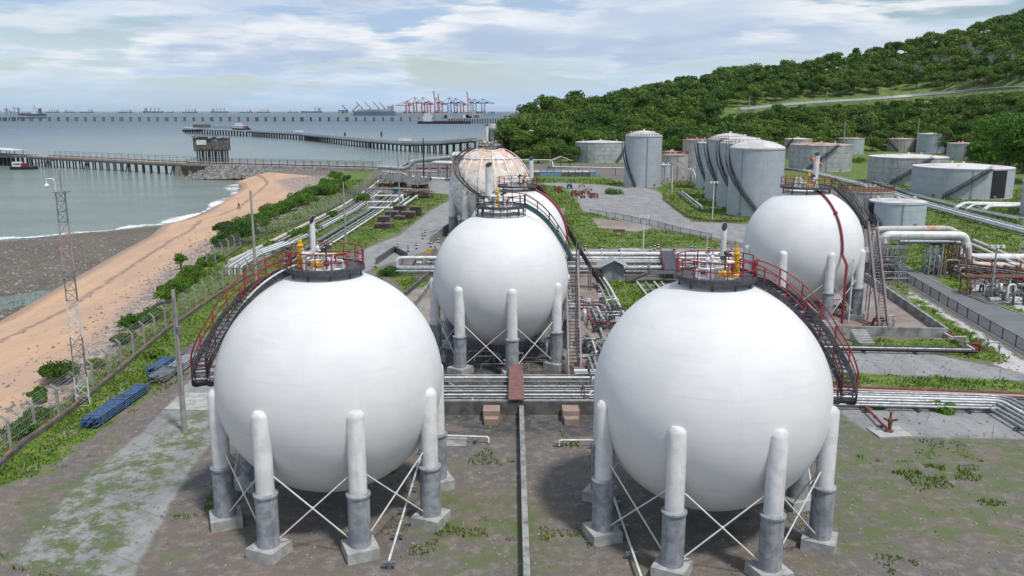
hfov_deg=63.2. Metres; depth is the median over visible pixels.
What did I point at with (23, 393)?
beach stones
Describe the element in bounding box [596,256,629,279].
gable shed
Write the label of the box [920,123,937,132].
hillside tree
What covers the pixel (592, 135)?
hillside tree
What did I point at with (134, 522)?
concrete yard
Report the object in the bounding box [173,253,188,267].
shrub
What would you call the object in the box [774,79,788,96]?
hillside tree
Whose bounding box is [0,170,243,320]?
mudflat
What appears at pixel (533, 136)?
hillside tree
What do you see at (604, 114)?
hillside tree
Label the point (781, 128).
hillside tree
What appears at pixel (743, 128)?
hillside tree
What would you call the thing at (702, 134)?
hillside tree
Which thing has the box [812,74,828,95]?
hillside tree
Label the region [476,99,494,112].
container crane
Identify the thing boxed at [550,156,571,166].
open shelter
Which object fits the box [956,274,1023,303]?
pump skid
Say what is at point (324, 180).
shrub
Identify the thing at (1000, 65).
hillside tree
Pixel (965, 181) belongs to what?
oil tank
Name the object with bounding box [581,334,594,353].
pipe run
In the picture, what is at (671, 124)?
hillside tree
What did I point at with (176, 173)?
seabed
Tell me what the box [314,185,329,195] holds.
shrub
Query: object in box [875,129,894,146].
hillside tree
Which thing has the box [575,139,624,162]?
oil tank
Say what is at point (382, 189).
pipe loop
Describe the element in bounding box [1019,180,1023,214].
oil tank
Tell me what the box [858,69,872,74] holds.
hillside tree
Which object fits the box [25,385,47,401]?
shrub
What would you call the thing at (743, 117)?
hillside tree
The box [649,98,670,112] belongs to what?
hillside tree
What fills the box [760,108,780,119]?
hillside tree
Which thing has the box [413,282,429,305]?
bund wall
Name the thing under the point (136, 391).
tube bundle
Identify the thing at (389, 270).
shrub
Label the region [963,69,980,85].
hillside tree
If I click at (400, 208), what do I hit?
pallet stack
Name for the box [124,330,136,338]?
shrub
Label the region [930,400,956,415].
shrub
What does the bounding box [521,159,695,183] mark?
pipe run
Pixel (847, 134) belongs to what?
hillside tree
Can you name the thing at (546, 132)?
hillside tree
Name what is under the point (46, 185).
lattice mast
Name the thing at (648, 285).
pipe run
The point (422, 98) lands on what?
container crane
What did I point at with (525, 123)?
hillside tree
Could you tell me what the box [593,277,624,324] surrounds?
pipe run
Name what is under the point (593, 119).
hillside tree
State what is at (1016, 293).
pipe cluster
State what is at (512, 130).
hillside tree
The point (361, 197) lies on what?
shrub
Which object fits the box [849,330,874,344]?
bund steps
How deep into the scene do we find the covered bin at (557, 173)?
307.99 m
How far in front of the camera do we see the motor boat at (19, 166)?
402.66 m
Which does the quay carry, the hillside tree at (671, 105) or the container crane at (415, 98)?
the container crane at (415, 98)
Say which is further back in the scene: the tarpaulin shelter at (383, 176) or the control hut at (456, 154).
the control hut at (456, 154)
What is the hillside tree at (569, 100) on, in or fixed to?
on the hillside
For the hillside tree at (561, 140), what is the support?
on the ground at (880, 502)
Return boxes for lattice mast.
[44,170,90,405]
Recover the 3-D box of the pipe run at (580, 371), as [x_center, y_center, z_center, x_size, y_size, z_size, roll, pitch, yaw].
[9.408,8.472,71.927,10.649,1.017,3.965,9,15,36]
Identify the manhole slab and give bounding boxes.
[618,248,640,251]
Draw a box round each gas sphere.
[190,215,454,565]
[429,162,581,373]
[447,124,530,235]
[472,157,604,299]
[582,222,858,575]
[743,152,888,326]
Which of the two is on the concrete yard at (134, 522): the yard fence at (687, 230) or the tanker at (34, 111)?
the yard fence at (687, 230)
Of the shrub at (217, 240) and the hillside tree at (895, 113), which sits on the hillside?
the hillside tree at (895, 113)
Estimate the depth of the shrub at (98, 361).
78.56 m
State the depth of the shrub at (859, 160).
388.36 m
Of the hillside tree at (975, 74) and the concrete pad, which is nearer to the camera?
the concrete pad
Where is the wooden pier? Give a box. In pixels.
[26,151,195,174]
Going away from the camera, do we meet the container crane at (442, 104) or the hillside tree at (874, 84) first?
the hillside tree at (874, 84)
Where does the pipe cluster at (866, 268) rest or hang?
on the ground at (880, 502)
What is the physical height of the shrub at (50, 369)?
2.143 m
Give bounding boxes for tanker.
[18,105,46,117]
[418,113,470,123]
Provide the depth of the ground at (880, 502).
52.87 m
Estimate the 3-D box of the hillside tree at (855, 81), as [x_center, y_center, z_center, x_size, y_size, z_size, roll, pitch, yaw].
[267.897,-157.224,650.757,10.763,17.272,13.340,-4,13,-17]
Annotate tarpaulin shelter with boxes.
[376,173,393,186]
[389,175,431,188]
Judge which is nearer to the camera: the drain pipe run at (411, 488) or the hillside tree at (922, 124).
the drain pipe run at (411, 488)
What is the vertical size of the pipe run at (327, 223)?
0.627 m
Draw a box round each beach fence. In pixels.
[0,250,263,456]
[203,171,375,266]
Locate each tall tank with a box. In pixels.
[694,139,706,188]
[704,131,752,199]
[715,134,769,207]
[725,138,785,216]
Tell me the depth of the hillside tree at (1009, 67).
558.59 m
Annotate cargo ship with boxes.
[143,108,163,112]
[210,108,228,112]
[301,108,321,112]
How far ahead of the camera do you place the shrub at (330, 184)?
257.59 m
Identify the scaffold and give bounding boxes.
[873,236,908,281]
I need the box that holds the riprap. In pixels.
[184,164,315,179]
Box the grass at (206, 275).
[0,177,1023,575]
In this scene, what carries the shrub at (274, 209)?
on the ground at (880, 502)
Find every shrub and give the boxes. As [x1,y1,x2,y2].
[0,418,37,438]
[21,406,49,419]
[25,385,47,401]
[39,359,80,381]
[86,357,105,367]
[109,332,130,343]
[116,313,144,329]
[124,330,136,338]
[136,309,158,323]
[142,305,170,318]
[144,349,169,358]
[152,287,181,303]
[156,284,167,291]
[165,275,193,291]
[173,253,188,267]
[175,265,202,280]
[182,265,203,272]
[195,255,216,265]
[203,254,224,260]
[209,235,232,246]
[231,214,254,221]
[244,212,268,219]
[257,205,280,213]
[260,209,279,219]
[262,202,281,212]
[262,240,284,246]
[276,200,299,211]
[276,204,285,213]
[285,227,309,236]
[287,195,303,203]
[289,191,316,204]
[297,187,317,193]
[304,223,322,229]
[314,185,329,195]
[317,185,332,194]
[319,178,329,182]
[325,181,337,187]
[325,209,337,216]
[327,173,339,176]
[330,179,343,183]
[330,185,340,190]
[340,187,355,192]
[353,192,370,202]
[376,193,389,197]
[376,265,398,276]
[394,182,406,186]
[605,188,623,194]
[852,156,867,162]
[872,407,887,409]
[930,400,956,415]
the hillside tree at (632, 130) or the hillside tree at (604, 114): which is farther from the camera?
the hillside tree at (604, 114)
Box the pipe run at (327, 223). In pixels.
[240,190,384,266]
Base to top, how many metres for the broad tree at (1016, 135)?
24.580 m
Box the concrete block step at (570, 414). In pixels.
[562,405,579,424]
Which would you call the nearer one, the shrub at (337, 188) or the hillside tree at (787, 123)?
the shrub at (337, 188)
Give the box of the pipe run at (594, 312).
[570,303,616,325]
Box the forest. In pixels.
[488,8,1023,148]
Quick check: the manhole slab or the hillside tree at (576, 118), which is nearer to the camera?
the manhole slab
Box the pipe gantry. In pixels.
[870,226,1023,274]
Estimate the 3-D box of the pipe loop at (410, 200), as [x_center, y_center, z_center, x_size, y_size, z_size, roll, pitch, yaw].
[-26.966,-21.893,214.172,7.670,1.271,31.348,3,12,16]
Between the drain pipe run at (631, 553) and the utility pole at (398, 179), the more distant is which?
the utility pole at (398, 179)
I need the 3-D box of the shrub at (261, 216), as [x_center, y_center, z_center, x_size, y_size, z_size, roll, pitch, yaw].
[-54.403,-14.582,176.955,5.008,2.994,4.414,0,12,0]
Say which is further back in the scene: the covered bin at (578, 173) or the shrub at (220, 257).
the covered bin at (578, 173)
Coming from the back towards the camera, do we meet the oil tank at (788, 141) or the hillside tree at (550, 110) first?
the hillside tree at (550, 110)
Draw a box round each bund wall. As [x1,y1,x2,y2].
[403,246,435,295]
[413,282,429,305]
[430,220,461,243]
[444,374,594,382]
[444,400,593,414]
[519,405,529,575]
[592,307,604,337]
[821,273,948,337]
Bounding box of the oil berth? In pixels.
[0,107,24,120]
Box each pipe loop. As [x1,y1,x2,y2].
[364,188,411,195]
[366,193,406,205]
[368,195,417,209]
[373,194,403,200]
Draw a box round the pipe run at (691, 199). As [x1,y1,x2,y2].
[677,191,703,208]
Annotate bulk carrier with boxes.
[353,102,395,115]
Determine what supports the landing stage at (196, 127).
in the sea
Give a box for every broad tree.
[964,140,1009,164]
[970,112,1023,165]
[997,112,1023,164]
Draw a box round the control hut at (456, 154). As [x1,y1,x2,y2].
[452,152,466,165]
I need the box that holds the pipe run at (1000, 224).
[784,167,1023,235]
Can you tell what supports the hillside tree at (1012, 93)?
on the hillside
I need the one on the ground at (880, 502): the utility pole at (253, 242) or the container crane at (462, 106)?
the utility pole at (253, 242)
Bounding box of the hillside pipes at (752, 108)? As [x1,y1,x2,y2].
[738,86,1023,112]
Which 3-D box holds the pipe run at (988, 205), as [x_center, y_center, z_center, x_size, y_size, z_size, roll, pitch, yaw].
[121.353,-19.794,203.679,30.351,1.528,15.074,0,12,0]
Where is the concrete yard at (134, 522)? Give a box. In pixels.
[12,176,1023,575]
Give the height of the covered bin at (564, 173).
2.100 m
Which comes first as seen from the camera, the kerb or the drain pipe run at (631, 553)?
the drain pipe run at (631, 553)
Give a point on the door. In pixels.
(615, 268)
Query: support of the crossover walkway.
on the ground at (880, 502)
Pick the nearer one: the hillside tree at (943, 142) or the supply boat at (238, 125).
the hillside tree at (943, 142)
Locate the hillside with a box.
[512,29,1023,170]
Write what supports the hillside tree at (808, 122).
on the hillside
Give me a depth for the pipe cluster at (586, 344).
80.72 m
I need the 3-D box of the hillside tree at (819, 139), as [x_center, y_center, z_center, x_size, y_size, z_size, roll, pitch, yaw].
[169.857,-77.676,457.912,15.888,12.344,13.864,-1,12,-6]
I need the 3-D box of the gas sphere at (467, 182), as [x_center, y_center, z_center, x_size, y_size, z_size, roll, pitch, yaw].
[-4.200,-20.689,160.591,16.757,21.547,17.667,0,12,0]
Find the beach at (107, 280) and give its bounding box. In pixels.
[0,172,319,429]
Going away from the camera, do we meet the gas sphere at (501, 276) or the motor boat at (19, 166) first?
the gas sphere at (501, 276)
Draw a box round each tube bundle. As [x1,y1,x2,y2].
[79,395,131,427]
[117,383,149,404]
[146,355,175,375]
[148,366,176,382]
[168,351,197,371]
[181,340,211,355]
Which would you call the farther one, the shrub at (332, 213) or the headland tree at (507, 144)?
the headland tree at (507, 144)
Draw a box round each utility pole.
[171,289,187,432]
[250,191,257,280]
[342,182,346,246]
[397,151,399,204]
[423,138,424,176]
[843,121,846,143]
[915,119,919,153]
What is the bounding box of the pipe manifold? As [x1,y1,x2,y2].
[378,155,451,179]
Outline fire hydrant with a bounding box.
[866,410,912,438]
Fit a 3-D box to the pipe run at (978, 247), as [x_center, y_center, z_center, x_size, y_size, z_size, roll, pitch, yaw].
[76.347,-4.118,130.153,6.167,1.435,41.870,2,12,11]
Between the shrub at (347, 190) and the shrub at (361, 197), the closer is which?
the shrub at (361, 197)
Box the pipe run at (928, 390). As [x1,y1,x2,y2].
[833,385,1023,397]
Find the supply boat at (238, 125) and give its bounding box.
[232,119,249,129]
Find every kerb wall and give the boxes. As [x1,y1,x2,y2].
[0,262,273,467]
[210,177,376,265]
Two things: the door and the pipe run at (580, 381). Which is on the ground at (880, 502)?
the pipe run at (580, 381)
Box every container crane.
[396,101,412,112]
[403,97,422,112]
[417,97,432,112]
[422,101,433,112]
[433,91,440,112]
[437,94,446,112]
[443,97,455,112]
[451,98,464,112]
[454,101,465,112]
[466,92,472,112]
[469,99,479,112]
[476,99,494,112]
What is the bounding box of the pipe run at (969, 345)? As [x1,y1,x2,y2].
[944,332,978,349]
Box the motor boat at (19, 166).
[10,162,37,169]
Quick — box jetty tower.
[488,124,497,143]
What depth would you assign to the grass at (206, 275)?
102.56 m
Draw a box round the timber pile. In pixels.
[400,190,434,197]
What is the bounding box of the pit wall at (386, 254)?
[375,246,407,263]
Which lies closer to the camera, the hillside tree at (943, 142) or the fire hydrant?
the fire hydrant
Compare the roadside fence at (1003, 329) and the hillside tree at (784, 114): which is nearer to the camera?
the roadside fence at (1003, 329)
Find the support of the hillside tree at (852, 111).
on the hillside
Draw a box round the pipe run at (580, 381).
[444,376,594,384]
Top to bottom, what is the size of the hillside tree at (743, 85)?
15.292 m
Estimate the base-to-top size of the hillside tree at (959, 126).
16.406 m
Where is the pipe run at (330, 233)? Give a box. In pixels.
[282,191,402,263]
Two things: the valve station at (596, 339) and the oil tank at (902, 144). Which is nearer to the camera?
the valve station at (596, 339)
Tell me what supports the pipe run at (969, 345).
on the ground at (880, 502)
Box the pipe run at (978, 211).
[871,180,1023,220]
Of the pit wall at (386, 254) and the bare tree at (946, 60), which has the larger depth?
the bare tree at (946, 60)
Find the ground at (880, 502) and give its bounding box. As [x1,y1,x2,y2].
[0,150,1023,575]
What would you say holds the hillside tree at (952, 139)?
on the ground at (880, 502)
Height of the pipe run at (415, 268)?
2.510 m
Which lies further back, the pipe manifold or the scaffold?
the pipe manifold
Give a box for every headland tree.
[502,142,514,150]
[509,134,535,149]
[514,149,531,162]
[528,144,551,162]
[543,138,564,158]
[558,145,580,162]
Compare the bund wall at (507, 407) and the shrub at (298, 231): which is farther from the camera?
the shrub at (298, 231)
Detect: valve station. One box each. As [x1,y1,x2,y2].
[482,345,521,362]
[575,337,605,352]
[861,315,896,326]
[953,336,1003,352]
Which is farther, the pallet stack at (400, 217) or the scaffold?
the pallet stack at (400, 217)
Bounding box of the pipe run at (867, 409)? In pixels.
[835,381,887,429]
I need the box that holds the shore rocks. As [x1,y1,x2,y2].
[0,237,136,318]
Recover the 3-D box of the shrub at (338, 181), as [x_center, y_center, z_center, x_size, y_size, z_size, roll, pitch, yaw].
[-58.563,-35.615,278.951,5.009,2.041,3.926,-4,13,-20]
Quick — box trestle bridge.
[0,116,512,120]
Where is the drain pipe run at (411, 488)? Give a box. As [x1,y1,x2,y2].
[382,435,489,569]
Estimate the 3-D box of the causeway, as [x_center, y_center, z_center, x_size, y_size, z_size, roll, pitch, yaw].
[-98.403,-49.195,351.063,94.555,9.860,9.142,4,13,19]
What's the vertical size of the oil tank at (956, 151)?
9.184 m
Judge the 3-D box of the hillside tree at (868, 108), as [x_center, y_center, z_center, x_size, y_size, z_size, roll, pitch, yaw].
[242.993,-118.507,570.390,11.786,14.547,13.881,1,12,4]
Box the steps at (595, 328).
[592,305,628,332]
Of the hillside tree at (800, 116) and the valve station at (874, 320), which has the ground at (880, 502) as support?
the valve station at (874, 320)
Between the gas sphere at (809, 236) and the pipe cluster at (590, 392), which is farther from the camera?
the gas sphere at (809, 236)
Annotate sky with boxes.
[0,0,1023,111]
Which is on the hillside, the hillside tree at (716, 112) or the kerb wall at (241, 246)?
the hillside tree at (716, 112)
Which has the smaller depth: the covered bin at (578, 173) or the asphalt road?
the asphalt road
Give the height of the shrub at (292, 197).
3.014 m
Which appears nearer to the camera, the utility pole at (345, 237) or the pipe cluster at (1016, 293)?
the pipe cluster at (1016, 293)
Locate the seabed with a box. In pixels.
[174,160,440,212]
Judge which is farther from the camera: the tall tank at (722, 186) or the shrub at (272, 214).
the tall tank at (722, 186)
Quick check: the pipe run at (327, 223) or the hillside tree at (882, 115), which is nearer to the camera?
the pipe run at (327, 223)
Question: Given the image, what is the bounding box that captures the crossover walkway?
[625,245,679,282]
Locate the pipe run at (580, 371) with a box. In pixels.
[573,369,595,380]
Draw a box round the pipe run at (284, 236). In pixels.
[227,170,391,264]
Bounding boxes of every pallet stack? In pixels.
[374,222,385,228]
[377,215,389,221]
[381,222,393,228]
[385,210,398,217]
[393,205,406,213]
[394,215,405,219]
[400,211,415,218]
[409,206,422,215]
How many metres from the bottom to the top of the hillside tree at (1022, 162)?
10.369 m
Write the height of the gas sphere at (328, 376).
18.147 m
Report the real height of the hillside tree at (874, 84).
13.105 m
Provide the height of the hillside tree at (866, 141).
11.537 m
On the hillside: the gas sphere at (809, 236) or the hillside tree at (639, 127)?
the hillside tree at (639, 127)
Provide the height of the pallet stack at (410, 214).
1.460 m
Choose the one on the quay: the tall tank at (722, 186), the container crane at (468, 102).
the container crane at (468, 102)
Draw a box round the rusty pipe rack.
[948,253,1023,283]
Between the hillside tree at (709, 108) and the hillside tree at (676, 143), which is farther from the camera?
the hillside tree at (709, 108)
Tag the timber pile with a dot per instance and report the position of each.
(423, 193)
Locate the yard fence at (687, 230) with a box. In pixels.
[590,209,711,240]
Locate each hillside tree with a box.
[484,126,512,147]
[499,120,513,124]
[500,112,532,125]
[502,124,522,151]
[516,101,538,115]
[516,118,539,131]
[526,130,545,157]
[529,119,556,129]
[532,94,556,109]
[533,124,559,157]
[538,108,557,113]
[548,99,574,112]
[551,137,565,157]
[553,120,566,129]
[554,116,573,122]
[554,126,576,136]
[557,132,574,145]
[563,97,574,106]
[566,114,586,123]
[567,121,599,132]
[569,136,587,146]
[571,129,606,140]
[575,107,594,116]
[581,129,605,140]
[587,113,604,125]
[591,108,612,122]
[602,121,627,134]
[604,130,617,139]
[605,133,615,140]
[606,109,617,124]
[611,116,638,126]
[621,127,638,136]
[625,124,643,131]
[641,118,661,131]
[646,94,660,104]
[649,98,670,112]
[651,99,664,110]
[661,121,679,140]
[663,138,682,150]
[664,103,682,110]
[674,127,695,135]
[677,133,690,139]
[680,110,708,119]
[682,123,704,131]
[692,133,707,138]
[693,129,713,135]
[698,103,716,116]
[703,100,724,117]
[703,126,718,133]
[708,115,722,126]
[711,88,735,99]
[734,80,748,91]
[734,122,758,131]
[736,112,759,123]
[744,126,764,136]
[747,88,763,104]
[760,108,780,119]
[764,126,773,131]
[767,85,784,101]
[767,128,781,139]
[771,104,788,119]
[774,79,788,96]
[775,108,795,122]
[778,127,789,140]
[779,120,800,127]
[781,133,796,144]
[788,78,805,96]
[790,110,802,122]
[791,129,814,138]
[793,111,814,125]
[793,129,804,137]
[801,115,825,126]
[808,82,823,97]
[809,133,823,140]
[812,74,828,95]
[812,136,837,142]
[818,123,831,130]
[821,106,839,119]
[828,126,839,137]
[830,83,848,96]
[831,111,844,123]
[839,131,852,137]
[846,108,860,121]
[848,76,862,94]
[851,132,859,137]
[854,119,875,136]
[857,135,869,146]
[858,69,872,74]
[859,104,875,114]
[862,77,873,92]
[863,58,881,63]
[866,80,885,94]
[866,135,885,151]
[875,111,888,118]
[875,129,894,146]
[879,133,890,149]
[881,69,896,86]
[884,108,908,119]
[886,75,895,86]
[895,56,905,66]
[896,119,926,135]
[902,121,929,131]
[908,73,923,88]
[909,116,920,121]
[917,113,932,122]
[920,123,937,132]
[923,73,938,87]
[929,106,940,112]
[934,49,950,55]
[934,126,953,138]
[938,73,952,87]
[938,140,948,153]
[939,119,956,128]
[942,100,958,109]
[949,134,958,142]
[952,120,968,134]
[955,63,964,71]
[960,131,977,142]
[961,109,976,120]
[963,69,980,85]
[966,133,990,142]
[968,65,987,84]
[971,114,990,123]
[972,103,993,115]
[976,66,997,84]
[976,98,998,113]
[982,94,1005,104]
[984,72,1002,84]
[991,25,1005,30]
[992,111,1010,120]
[993,61,1019,73]
[994,105,1009,112]
[998,95,1017,106]
[1001,62,1017,81]
[1007,91,1023,97]
[1011,66,1023,82]
[1011,157,1023,172]
[1014,100,1023,110]
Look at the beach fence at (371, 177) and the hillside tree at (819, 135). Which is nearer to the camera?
the beach fence at (371, 177)
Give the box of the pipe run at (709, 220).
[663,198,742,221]
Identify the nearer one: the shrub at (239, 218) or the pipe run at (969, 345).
the pipe run at (969, 345)
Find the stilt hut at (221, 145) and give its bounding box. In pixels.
[191,135,230,163]
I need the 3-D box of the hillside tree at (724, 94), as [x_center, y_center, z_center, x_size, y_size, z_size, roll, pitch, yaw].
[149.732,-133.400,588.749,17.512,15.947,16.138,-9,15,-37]
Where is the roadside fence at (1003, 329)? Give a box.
[900,272,1023,350]
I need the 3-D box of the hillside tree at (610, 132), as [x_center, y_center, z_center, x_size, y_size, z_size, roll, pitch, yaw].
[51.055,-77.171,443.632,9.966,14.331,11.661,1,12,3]
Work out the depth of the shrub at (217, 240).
147.67 m
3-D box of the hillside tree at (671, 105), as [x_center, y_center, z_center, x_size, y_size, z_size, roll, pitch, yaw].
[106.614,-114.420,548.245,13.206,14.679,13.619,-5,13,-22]
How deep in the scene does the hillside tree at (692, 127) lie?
454.75 m
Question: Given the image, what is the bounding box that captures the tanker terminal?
[416,114,516,122]
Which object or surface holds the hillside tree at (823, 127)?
on the hillside
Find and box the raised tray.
[613,229,624,236]
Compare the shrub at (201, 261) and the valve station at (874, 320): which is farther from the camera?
the shrub at (201, 261)
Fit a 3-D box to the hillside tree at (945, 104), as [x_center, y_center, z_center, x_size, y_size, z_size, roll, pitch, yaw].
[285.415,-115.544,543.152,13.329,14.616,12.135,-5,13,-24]
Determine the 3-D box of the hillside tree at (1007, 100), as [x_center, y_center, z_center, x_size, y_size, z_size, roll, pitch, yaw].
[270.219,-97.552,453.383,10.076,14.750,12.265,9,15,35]
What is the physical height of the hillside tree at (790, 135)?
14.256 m
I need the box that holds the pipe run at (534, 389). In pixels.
[444,385,593,399]
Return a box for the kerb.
[900,260,1023,314]
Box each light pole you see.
[639,216,649,250]
[671,164,674,191]
[710,181,718,218]
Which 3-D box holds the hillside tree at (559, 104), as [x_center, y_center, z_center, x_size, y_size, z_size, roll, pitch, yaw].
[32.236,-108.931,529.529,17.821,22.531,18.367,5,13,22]
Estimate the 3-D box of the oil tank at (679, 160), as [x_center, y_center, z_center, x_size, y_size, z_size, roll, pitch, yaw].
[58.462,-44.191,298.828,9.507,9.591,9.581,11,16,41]
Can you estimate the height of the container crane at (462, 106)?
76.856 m
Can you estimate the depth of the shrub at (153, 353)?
81.39 m
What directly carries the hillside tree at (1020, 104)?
on the hillside
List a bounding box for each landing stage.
[0,148,59,165]
[183,124,246,135]
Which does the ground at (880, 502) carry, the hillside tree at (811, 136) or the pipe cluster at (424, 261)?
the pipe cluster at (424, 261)
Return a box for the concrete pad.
[446,437,466,447]
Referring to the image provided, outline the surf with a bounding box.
[0,184,237,239]
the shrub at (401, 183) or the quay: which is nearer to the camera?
the shrub at (401, 183)
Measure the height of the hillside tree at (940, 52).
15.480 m
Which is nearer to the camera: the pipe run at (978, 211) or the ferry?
the pipe run at (978, 211)
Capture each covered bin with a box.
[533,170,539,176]
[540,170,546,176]
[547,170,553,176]
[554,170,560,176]
[561,170,567,176]
[568,170,574,176]
[575,170,581,176]
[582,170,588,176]
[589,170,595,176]
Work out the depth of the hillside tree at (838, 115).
541.36 m
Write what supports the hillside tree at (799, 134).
on the hillside
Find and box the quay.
[341,113,506,114]
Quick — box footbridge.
[509,365,523,399]
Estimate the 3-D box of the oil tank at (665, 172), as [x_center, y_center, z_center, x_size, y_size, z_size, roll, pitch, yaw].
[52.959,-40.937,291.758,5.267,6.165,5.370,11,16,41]
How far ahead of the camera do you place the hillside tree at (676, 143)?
416.66 m
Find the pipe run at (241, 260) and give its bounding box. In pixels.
[223,241,295,274]
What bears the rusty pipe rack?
on the ground at (880, 502)
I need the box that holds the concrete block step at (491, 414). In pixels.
[483,405,499,424]
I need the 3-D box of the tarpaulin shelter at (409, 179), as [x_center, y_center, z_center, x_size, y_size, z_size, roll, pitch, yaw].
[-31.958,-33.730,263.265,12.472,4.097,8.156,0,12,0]
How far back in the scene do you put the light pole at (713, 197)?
185.19 m
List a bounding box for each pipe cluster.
[401,259,435,264]
[467,337,563,371]
[570,288,584,310]
[570,296,623,321]
[582,380,593,398]
[583,333,607,384]
[601,248,704,275]
[790,299,847,320]
[864,251,909,282]
[921,250,969,277]
[950,266,1019,282]
[967,278,1023,305]
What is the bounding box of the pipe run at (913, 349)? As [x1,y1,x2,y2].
[824,345,977,355]
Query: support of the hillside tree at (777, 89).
on the hillside
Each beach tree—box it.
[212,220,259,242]
[237,218,270,226]
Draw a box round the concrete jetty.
[246,130,481,153]
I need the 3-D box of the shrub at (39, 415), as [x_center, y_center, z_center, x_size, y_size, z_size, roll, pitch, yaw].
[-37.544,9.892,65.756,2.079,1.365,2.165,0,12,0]
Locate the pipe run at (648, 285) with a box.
[636,281,664,294]
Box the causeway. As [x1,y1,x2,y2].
[181,157,383,175]
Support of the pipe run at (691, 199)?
on the ground at (880, 502)
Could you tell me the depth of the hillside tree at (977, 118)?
449.00 m
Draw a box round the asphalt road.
[891,256,1023,354]
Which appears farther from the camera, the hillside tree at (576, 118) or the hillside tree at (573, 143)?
the hillside tree at (576, 118)
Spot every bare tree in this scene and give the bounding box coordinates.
[914,62,923,81]
[933,54,942,63]
[942,54,953,64]
[986,51,1001,65]
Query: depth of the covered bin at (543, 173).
307.99 m
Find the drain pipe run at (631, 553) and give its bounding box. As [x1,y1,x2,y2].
[554,439,641,575]
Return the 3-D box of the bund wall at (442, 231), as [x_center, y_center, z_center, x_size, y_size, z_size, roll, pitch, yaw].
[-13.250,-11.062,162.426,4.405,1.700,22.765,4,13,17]
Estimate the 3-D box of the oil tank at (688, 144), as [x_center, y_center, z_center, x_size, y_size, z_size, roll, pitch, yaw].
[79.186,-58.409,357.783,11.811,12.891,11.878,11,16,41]
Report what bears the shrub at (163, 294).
on the ground at (880, 502)
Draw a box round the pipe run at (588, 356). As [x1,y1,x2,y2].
[577,354,596,370]
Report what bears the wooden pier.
in the sea
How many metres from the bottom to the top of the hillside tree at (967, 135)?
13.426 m
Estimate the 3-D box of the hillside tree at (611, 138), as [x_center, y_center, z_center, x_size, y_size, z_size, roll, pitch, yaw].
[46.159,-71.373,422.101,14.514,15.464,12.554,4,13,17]
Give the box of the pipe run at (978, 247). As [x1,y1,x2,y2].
[954,239,1023,281]
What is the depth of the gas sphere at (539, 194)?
104.63 m
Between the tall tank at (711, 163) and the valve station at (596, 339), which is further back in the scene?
the tall tank at (711, 163)
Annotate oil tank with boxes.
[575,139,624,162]
[622,129,662,187]
[661,162,670,180]
[662,151,688,178]
[683,136,707,167]
[784,137,812,158]
[788,141,853,171]
[835,136,864,153]
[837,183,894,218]
[864,194,927,226]
[866,152,949,185]
[887,137,916,151]
[910,161,1015,199]
[917,132,952,152]
[946,141,975,160]
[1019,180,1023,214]
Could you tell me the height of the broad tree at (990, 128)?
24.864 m
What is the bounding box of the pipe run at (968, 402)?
[833,391,1023,429]
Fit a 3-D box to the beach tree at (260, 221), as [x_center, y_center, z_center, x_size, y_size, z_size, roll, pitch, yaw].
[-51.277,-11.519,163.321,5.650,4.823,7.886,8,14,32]
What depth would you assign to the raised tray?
160.56 m
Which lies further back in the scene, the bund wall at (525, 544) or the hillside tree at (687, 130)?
the hillside tree at (687, 130)
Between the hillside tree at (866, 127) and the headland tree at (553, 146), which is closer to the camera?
the headland tree at (553, 146)
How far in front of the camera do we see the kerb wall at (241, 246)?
171.79 m
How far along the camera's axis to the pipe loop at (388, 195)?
222.32 m
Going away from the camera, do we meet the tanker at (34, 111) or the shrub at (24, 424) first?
the shrub at (24, 424)
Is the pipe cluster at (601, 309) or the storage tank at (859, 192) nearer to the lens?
the pipe cluster at (601, 309)
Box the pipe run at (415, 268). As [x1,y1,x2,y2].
[393,256,436,274]
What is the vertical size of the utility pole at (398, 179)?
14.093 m
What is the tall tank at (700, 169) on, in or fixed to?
on the ground at (880, 502)
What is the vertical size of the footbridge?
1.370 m
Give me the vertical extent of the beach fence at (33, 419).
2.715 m
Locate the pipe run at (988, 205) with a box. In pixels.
[953,201,1019,211]
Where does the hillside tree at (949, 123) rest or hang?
on the hillside
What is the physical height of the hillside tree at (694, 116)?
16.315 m
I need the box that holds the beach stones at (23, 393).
[0,176,319,417]
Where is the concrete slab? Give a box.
[164,393,207,410]
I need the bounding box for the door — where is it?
[612,266,618,279]
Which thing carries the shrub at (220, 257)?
on the ground at (880, 502)
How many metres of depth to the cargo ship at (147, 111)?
11899.28 m
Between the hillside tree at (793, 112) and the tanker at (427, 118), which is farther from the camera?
the tanker at (427, 118)
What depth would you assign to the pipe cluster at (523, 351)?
80.14 m
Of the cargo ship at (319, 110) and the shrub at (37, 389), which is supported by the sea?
the cargo ship at (319, 110)
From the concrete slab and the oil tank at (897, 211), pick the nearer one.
the concrete slab
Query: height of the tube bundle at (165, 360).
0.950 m
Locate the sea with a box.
[0,111,520,310]
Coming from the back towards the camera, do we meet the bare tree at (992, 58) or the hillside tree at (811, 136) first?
the bare tree at (992, 58)
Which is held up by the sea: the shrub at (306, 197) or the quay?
the quay
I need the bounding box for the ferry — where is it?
[182,126,200,131]
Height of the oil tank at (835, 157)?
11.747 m
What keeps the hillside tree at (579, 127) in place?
on the hillside
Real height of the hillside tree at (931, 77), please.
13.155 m
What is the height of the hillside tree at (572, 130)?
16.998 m
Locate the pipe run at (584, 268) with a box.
[568,251,741,274]

